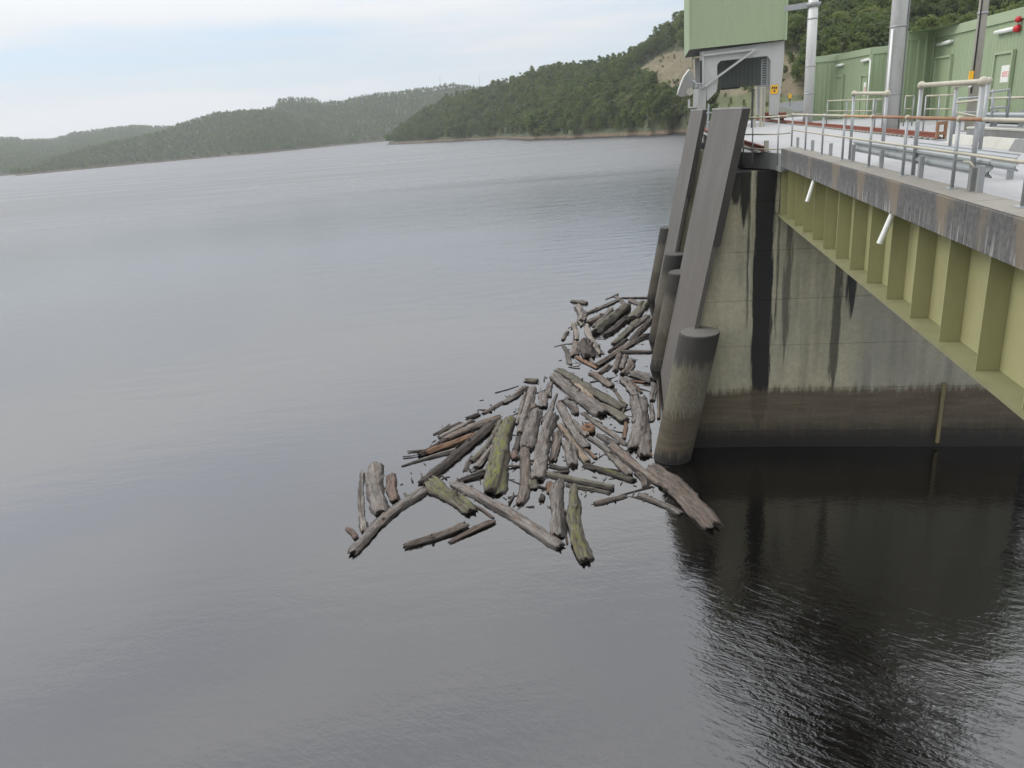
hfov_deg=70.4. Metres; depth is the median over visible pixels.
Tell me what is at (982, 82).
pipe frame
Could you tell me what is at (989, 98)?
guard railing
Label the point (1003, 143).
kerb block
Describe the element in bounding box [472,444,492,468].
driftwood log
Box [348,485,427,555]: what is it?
driftwood log
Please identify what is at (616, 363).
driftwood log
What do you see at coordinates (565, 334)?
driftwood log
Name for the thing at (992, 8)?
tree
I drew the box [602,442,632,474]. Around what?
driftwood log
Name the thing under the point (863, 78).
door
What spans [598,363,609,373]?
driftwood log
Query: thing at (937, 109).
guard railing
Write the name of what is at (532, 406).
driftwood log
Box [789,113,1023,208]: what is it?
guard railing
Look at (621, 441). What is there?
driftwood log
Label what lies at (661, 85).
tree
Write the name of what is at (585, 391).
driftwood log
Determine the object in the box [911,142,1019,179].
crash barrier
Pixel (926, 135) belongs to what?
crane rail
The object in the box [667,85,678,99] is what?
tree
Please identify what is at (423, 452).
driftwood log
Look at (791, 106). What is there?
road
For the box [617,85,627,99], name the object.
tree
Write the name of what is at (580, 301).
driftwood log
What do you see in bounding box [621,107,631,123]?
tree
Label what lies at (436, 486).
driftwood log
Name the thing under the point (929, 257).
girder bridge
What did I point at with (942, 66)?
door
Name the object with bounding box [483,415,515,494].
driftwood log
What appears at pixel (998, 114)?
crash barrier
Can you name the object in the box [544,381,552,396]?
driftwood log
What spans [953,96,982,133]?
guard railing
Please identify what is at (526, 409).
driftwood log
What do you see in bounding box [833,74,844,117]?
door
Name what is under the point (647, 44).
tree
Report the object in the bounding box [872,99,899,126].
guard railing
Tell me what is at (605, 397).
driftwood log
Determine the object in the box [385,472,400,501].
driftwood log
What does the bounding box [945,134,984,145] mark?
kerb block
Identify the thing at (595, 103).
tree
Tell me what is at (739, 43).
gantry crane
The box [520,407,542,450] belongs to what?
driftwood log
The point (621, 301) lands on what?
twig
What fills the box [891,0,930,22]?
tree
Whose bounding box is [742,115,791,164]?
guard railing
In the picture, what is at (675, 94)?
tree
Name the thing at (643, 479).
driftwood log
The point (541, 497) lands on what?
driftwood log
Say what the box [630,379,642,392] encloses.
twig
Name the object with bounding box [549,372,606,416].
driftwood log
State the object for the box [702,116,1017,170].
deck
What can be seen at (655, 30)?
tree
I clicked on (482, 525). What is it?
driftwood log
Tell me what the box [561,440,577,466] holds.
driftwood log
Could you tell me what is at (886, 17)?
tree
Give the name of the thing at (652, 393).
driftwood log
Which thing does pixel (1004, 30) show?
strip light
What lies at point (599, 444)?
driftwood log
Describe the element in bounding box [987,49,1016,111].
door
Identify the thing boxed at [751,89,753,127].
guide post
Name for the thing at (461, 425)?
driftwood log
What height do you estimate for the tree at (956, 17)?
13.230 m
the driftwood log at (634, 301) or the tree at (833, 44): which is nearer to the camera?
the driftwood log at (634, 301)
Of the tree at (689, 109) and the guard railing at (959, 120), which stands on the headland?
the tree at (689, 109)
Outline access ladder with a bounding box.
[706,104,711,129]
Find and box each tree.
[523,112,537,132]
[529,116,538,128]
[572,86,585,91]
[576,113,584,125]
[591,98,604,111]
[613,92,625,104]
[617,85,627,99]
[618,92,631,103]
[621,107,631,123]
[624,93,638,107]
[634,68,642,83]
[639,44,649,60]
[640,92,655,117]
[642,40,653,60]
[642,82,654,89]
[645,74,653,92]
[646,73,657,90]
[648,36,662,51]
[651,98,667,123]
[652,26,660,43]
[654,80,671,93]
[654,88,672,109]
[660,109,672,124]
[661,84,670,105]
[665,26,673,41]
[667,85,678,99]
[668,90,681,103]
[670,12,675,24]
[670,96,682,125]
[672,12,683,27]
[674,19,683,28]
[676,100,687,120]
[683,99,696,116]
[787,12,806,50]
[793,47,819,71]
[794,32,831,68]
[816,21,853,55]
[817,15,834,42]
[818,7,834,35]
[818,16,843,36]
[820,0,854,12]
[821,37,844,55]
[829,0,860,15]
[831,11,854,28]
[836,32,851,52]
[838,10,857,26]
[839,30,873,41]
[846,12,888,46]
[848,0,874,24]
[849,32,869,50]
[850,5,885,26]
[855,19,889,47]
[859,0,884,7]
[862,29,889,47]
[866,14,890,28]
[870,8,890,18]
[883,4,912,25]
[883,21,921,45]
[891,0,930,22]
[910,25,921,30]
[911,0,950,20]
[916,14,960,28]
[941,13,960,25]
[944,0,959,12]
[946,13,961,24]
[957,0,975,12]
[958,0,997,11]
[958,7,968,15]
[960,13,974,21]
[973,3,1018,18]
[988,5,996,14]
[989,0,1017,11]
[1000,0,1017,9]
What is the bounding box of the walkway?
[966,126,1023,138]
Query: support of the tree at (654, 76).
on the headland
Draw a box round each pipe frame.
[848,90,890,159]
[911,76,988,188]
[948,77,992,149]
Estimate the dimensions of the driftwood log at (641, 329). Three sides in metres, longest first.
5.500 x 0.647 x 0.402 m
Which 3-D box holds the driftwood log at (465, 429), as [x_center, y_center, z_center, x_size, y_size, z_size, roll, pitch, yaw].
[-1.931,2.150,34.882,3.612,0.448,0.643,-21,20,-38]
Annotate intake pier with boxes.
[647,109,706,341]
[650,106,1023,464]
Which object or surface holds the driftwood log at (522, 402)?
on the water
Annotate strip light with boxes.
[936,39,953,46]
[993,26,1013,34]
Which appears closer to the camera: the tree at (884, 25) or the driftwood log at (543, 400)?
the driftwood log at (543, 400)
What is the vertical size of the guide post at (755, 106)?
2.762 m
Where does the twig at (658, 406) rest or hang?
on the water
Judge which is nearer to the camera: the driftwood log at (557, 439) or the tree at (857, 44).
the driftwood log at (557, 439)
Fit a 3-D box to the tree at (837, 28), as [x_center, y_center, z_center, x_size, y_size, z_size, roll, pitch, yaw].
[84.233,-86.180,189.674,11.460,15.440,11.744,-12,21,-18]
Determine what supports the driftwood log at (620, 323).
on the water
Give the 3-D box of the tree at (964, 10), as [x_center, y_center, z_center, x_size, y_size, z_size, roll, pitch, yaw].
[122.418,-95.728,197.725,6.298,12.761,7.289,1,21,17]
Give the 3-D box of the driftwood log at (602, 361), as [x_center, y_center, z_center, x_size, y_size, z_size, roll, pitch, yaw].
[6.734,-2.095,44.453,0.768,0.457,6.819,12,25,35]
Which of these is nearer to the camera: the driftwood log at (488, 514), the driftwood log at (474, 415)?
the driftwood log at (488, 514)
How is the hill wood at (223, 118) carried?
on the wooded hill at (197, 156)
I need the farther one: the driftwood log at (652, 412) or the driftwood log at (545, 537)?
the driftwood log at (652, 412)
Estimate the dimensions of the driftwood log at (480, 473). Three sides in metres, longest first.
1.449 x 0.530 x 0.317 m
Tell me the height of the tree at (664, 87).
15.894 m
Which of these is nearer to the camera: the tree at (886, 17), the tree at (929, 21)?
the tree at (929, 21)
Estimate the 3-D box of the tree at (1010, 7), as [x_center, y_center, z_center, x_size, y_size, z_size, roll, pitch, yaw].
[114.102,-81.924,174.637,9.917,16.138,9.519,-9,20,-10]
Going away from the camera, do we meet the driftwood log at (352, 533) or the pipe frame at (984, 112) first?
the pipe frame at (984, 112)
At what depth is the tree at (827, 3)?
224.33 m
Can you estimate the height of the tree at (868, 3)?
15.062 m
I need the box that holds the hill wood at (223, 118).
[9,108,354,173]
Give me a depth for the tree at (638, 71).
523.77 m
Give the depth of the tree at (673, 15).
584.63 m
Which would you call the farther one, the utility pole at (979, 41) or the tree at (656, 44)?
the tree at (656, 44)
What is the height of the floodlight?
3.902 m
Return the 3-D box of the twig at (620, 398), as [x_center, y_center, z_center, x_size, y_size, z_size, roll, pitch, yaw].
[5.513,0.667,37.156,0.233,0.139,2.569,-1,19,-9]
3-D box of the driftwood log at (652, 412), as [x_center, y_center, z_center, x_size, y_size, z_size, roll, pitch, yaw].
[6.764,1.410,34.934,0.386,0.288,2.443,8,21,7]
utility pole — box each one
[784,0,820,121]
[882,0,910,128]
[960,0,988,131]
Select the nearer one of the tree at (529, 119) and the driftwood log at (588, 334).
the driftwood log at (588, 334)
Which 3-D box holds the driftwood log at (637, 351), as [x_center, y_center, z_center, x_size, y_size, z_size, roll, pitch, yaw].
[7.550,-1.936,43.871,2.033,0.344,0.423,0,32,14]
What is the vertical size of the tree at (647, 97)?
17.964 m
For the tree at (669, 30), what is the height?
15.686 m
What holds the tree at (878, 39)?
on the headland
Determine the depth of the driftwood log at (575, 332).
48.85 m
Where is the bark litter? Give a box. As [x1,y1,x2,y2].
[400,307,669,506]
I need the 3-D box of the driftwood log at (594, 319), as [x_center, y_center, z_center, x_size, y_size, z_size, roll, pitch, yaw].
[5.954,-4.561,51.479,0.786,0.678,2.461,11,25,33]
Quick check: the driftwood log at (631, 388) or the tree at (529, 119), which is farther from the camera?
the tree at (529, 119)
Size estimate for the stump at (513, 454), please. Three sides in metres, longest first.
0.984 x 0.488 x 0.321 m
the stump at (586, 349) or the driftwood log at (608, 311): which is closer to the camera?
the stump at (586, 349)
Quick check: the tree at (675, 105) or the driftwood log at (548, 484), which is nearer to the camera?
the driftwood log at (548, 484)
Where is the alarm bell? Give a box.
[1013,16,1021,32]
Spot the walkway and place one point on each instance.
(1007, 131)
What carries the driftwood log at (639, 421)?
on the water
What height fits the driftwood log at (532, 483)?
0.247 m
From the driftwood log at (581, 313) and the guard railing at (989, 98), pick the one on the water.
the driftwood log at (581, 313)
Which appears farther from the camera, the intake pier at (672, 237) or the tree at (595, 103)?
the tree at (595, 103)
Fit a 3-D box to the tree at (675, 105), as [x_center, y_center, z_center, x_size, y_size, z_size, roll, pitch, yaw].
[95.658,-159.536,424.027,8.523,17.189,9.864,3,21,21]
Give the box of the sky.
[0,0,683,141]
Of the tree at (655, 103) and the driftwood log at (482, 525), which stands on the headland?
the tree at (655, 103)
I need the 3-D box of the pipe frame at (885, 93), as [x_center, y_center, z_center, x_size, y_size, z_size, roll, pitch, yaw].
[8.610,-6.201,17.612,0.139,1.801,3.344,0,20,13]
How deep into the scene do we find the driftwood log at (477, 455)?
32.81 m
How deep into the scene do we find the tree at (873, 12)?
200.11 m
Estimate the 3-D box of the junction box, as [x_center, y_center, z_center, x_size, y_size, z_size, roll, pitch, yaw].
[7.158,-3.261,11.354,0.105,0.446,0.300,-5,20,0]
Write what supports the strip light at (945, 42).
attached to the green shed at (928, 60)
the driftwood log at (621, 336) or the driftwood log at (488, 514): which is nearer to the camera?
the driftwood log at (488, 514)
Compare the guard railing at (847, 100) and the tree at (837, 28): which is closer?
the guard railing at (847, 100)
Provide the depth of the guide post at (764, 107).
53.90 m
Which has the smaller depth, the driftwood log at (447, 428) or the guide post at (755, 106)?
the driftwood log at (447, 428)
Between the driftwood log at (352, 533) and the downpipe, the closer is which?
the driftwood log at (352, 533)
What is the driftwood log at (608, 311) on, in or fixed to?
on the water
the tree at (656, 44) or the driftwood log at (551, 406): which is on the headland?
the tree at (656, 44)
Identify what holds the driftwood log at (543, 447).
on the water
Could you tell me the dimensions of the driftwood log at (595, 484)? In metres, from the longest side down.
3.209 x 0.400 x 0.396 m
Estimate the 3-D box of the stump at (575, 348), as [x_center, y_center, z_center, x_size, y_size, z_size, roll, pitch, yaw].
[3.974,-2.157,45.473,0.890,0.498,3.216,-19,18,9]
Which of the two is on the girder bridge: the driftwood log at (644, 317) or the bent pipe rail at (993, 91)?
the bent pipe rail at (993, 91)
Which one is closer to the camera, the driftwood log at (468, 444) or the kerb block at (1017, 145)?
the kerb block at (1017, 145)
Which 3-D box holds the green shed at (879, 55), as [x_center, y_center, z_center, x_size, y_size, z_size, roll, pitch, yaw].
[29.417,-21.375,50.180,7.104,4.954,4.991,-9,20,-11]
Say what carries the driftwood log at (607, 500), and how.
on the water
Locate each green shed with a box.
[813,47,871,120]
[867,46,887,114]
[900,7,1023,122]
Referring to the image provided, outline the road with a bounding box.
[779,102,801,110]
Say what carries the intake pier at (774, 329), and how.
in the water
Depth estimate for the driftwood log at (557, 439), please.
31.98 m
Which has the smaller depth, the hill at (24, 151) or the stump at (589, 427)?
the stump at (589, 427)
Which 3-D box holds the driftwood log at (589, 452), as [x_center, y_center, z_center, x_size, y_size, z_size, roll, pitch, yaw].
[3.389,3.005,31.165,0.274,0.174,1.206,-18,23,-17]
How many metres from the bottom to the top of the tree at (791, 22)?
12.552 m
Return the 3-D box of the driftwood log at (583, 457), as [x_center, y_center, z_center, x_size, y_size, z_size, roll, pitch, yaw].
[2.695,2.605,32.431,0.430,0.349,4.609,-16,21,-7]
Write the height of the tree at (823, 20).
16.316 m
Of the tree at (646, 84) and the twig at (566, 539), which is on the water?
the twig at (566, 539)
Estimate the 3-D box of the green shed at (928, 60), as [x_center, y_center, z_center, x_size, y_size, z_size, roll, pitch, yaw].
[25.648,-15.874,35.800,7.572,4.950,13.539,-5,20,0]
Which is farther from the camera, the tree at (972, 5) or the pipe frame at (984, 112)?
the tree at (972, 5)
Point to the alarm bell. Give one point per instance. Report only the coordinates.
(1017, 27)
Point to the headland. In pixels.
(449, 115)
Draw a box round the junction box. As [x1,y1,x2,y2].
[963,161,977,190]
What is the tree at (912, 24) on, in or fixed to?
on the headland
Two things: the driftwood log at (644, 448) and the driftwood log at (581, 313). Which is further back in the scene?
the driftwood log at (581, 313)
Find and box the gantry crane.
[684,0,787,124]
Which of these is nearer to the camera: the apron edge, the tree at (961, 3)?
the apron edge
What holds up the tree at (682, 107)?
on the headland
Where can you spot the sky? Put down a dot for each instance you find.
(67, 66)
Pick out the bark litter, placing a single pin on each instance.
(563, 456)
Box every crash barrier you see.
[796,137,992,192]
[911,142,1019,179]
[986,110,1023,126]
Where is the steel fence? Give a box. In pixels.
[779,100,803,117]
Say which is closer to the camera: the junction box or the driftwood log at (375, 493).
the junction box
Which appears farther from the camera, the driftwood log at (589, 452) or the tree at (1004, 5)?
the tree at (1004, 5)
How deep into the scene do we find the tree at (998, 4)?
192.16 m
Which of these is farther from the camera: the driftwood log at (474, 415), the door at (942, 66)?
the door at (942, 66)
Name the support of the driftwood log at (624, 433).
on the water
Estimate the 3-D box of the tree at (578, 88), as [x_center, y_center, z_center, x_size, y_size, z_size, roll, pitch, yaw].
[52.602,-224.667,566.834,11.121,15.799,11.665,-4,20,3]
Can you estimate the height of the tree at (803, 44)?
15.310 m
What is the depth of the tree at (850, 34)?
185.43 m
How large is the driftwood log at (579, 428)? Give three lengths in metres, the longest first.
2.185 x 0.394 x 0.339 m
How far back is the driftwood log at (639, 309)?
52.67 m
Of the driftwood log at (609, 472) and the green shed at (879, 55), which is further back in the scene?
the green shed at (879, 55)
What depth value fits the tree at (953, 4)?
208.31 m
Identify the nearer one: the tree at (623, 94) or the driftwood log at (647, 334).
the driftwood log at (647, 334)
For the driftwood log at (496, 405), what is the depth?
37.09 m
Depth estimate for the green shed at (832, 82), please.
55.81 m
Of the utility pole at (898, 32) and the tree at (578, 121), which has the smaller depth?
the utility pole at (898, 32)
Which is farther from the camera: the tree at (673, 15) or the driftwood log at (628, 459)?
the tree at (673, 15)
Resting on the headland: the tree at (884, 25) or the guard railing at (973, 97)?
the tree at (884, 25)
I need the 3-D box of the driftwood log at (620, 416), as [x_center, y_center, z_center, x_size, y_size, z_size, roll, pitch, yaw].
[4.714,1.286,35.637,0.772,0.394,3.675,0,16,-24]
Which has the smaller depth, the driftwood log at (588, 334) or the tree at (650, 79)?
the driftwood log at (588, 334)
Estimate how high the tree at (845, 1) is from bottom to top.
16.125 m
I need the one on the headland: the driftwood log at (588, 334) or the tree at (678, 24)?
the tree at (678, 24)
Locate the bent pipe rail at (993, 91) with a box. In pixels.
[989,88,1010,125]
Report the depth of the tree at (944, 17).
189.88 m
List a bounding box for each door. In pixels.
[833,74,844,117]
[858,74,867,114]
[928,54,953,116]
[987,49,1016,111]
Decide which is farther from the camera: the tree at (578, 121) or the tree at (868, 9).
the tree at (578, 121)
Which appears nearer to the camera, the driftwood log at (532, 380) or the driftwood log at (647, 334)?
the driftwood log at (532, 380)
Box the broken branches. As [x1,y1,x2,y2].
[403,304,651,513]
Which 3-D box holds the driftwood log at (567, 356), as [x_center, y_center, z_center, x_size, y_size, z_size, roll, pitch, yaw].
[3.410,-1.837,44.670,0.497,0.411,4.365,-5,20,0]
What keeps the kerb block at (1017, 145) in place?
on the girder bridge
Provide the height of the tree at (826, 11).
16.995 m
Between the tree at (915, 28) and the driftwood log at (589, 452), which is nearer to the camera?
the driftwood log at (589, 452)
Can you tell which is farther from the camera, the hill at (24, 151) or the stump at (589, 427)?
the hill at (24, 151)
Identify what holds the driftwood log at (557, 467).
on the water
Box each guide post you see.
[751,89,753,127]
[754,88,757,126]
[759,87,763,126]
[763,87,765,126]
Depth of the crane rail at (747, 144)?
28.23 m
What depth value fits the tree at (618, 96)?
496.05 m
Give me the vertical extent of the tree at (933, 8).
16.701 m
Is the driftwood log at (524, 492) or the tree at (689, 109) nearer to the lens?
the driftwood log at (524, 492)
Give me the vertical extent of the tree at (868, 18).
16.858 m
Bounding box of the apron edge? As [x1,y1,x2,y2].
[738,152,782,171]
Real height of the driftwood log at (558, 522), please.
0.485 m
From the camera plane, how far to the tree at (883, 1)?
223.78 m
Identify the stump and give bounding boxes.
[509,449,519,459]
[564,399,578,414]
[570,340,580,356]
[579,337,595,357]
[582,423,594,433]
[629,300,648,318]
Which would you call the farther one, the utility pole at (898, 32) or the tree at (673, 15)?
the tree at (673, 15)
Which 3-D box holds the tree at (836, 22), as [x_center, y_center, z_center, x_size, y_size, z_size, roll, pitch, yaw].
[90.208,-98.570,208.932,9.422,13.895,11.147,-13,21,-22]
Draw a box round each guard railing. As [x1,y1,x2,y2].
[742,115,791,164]
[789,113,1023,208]
[826,99,873,122]
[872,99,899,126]
[902,95,914,125]
[922,94,953,130]
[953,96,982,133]
[953,96,1023,132]
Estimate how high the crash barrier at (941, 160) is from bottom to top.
0.511 m
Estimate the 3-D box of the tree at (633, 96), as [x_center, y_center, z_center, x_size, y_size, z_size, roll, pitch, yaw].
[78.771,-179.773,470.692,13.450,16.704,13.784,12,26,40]
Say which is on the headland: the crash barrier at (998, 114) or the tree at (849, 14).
the tree at (849, 14)
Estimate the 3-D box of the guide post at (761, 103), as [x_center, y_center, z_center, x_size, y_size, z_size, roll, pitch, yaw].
[18.511,-20.572,53.909,0.311,2.779,0.200,-1,20,11]
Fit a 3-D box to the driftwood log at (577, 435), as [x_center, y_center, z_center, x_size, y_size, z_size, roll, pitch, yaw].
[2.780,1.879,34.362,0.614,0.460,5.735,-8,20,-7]
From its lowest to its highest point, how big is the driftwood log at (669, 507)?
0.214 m
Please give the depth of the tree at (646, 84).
464.70 m
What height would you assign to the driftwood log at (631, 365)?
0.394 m
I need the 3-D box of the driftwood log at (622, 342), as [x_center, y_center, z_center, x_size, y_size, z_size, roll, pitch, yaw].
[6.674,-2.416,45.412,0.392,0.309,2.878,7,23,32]
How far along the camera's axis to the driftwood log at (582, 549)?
25.25 m
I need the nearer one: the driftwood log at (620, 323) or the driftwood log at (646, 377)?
the driftwood log at (646, 377)
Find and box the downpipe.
[866,59,870,114]
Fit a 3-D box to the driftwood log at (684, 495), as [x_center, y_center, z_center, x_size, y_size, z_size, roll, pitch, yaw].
[6.309,4.187,27.069,1.063,0.710,5.147,-26,24,-8]
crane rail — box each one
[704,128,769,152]
[756,118,947,139]
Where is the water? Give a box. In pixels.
[0,134,1023,767]
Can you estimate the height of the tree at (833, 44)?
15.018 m
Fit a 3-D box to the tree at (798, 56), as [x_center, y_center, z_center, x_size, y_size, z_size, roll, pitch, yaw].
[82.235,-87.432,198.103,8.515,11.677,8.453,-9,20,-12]
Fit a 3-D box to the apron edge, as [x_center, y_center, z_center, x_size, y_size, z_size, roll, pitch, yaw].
[9.284,-8.593,27.828,0.524,0.580,5.546,-5,20,0]
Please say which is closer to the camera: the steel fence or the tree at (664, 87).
the steel fence
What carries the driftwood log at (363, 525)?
on the water
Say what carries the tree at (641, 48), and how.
on the headland
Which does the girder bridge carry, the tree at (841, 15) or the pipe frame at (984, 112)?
the pipe frame at (984, 112)
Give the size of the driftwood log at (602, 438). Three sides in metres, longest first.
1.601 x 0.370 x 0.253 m
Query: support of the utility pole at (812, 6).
on the deck
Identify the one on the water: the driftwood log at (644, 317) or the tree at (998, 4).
the driftwood log at (644, 317)
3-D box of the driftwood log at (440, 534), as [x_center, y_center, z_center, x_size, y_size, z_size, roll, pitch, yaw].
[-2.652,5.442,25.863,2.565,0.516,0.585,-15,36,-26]
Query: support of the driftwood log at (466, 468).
on the water
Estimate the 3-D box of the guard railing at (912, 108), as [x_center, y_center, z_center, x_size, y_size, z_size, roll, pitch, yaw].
[19.995,-13.784,36.558,0.465,1.474,0.074,-1,20,11]
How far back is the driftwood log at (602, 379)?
39.51 m
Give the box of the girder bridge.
[775,141,1023,419]
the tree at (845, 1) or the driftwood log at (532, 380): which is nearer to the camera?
the driftwood log at (532, 380)
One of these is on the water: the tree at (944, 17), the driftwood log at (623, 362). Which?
the driftwood log at (623, 362)
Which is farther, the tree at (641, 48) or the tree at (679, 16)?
the tree at (641, 48)
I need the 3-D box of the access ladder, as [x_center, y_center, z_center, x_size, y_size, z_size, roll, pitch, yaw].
[10.910,-14.772,40.109,0.323,1.332,0.090,-1,20,11]
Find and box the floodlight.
[677,55,702,107]
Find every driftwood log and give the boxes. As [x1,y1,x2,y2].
[345,526,358,539]
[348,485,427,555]
[357,470,368,533]
[365,461,389,514]
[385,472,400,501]
[401,448,456,466]
[403,521,469,548]
[417,419,496,484]
[417,438,447,455]
[424,475,477,514]
[425,433,473,453]
[437,422,462,434]
[438,419,474,439]
[441,414,501,439]
[448,520,495,543]
[449,481,565,550]
[458,469,485,481]
[463,455,472,471]
[464,412,480,418]
[470,419,502,461]
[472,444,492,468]
[474,504,493,518]
[481,401,503,413]
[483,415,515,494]
[502,385,529,402]
[512,436,520,450]
[514,392,526,424]
[516,386,536,433]
[516,446,530,504]
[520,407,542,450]
[524,378,538,382]
[528,478,538,488]
[530,402,537,409]
[530,410,558,480]
[538,391,547,407]
[538,492,544,500]
[540,393,557,422]
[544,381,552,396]
[545,471,613,489]
[545,481,552,493]
[548,464,569,470]
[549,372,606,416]
[549,429,561,461]
[549,478,567,536]
[555,368,627,409]
[556,401,590,447]
[556,422,590,462]
[561,330,569,340]
[561,344,571,364]
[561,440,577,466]
[565,483,611,494]
[566,482,594,563]
[567,400,578,414]
[569,380,593,397]
[570,299,588,303]
[571,322,578,339]
[572,419,589,436]
[574,303,587,322]
[580,412,626,445]
[582,463,636,481]
[584,323,603,354]
[584,448,597,458]
[586,314,603,323]
[586,436,611,453]
[587,299,618,314]
[588,371,614,387]
[591,303,630,333]
[592,307,612,326]
[593,494,627,505]
[594,335,648,366]
[594,398,629,421]
[595,433,619,444]
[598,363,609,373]
[601,315,630,336]
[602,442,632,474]
[607,338,628,351]
[608,443,660,486]
[611,319,639,344]
[612,353,622,371]
[619,354,627,368]
[619,358,635,374]
[619,376,638,395]
[621,348,652,352]
[622,421,627,438]
[624,314,649,334]
[627,394,646,449]
[628,299,638,304]
[628,370,655,382]
[629,317,652,340]
[634,471,649,487]
[635,333,649,339]
[636,493,683,514]
[637,395,651,457]
[646,463,725,529]
[648,402,654,421]
[649,381,657,400]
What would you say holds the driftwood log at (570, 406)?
on the water
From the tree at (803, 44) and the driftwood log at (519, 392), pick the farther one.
the tree at (803, 44)
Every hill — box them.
[0,124,178,175]
[15,113,355,175]
[240,82,485,143]
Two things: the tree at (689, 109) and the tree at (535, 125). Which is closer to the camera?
the tree at (689, 109)
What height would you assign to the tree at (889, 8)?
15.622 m
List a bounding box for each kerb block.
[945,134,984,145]
[978,136,1017,149]
[1008,139,1023,151]
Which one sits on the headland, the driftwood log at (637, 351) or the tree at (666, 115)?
the tree at (666, 115)
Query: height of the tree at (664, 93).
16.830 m
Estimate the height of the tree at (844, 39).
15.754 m
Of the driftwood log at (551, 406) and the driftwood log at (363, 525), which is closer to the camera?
the driftwood log at (363, 525)
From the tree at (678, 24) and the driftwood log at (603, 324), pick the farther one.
the tree at (678, 24)
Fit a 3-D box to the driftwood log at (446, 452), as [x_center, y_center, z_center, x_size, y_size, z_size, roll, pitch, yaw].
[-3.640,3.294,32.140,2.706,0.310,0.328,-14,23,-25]
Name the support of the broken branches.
on the water
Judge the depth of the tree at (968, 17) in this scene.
163.74 m
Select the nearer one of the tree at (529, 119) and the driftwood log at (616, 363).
the driftwood log at (616, 363)
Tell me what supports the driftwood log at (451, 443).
on the water
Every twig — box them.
[565,525,567,544]
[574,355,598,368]
[614,295,625,303]
[614,389,627,405]
[621,486,652,494]
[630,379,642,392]
[656,378,660,418]
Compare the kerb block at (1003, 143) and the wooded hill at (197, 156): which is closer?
the kerb block at (1003, 143)
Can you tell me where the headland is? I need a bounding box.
[384,0,1000,144]
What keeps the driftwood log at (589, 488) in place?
on the water
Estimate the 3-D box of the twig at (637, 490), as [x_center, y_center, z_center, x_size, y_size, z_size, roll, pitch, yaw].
[4.769,4.103,27.780,1.453,0.082,0.104,-12,23,-17]
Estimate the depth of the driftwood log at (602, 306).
54.71 m
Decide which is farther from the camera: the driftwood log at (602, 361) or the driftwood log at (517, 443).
the driftwood log at (602, 361)
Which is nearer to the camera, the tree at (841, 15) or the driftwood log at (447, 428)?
the driftwood log at (447, 428)

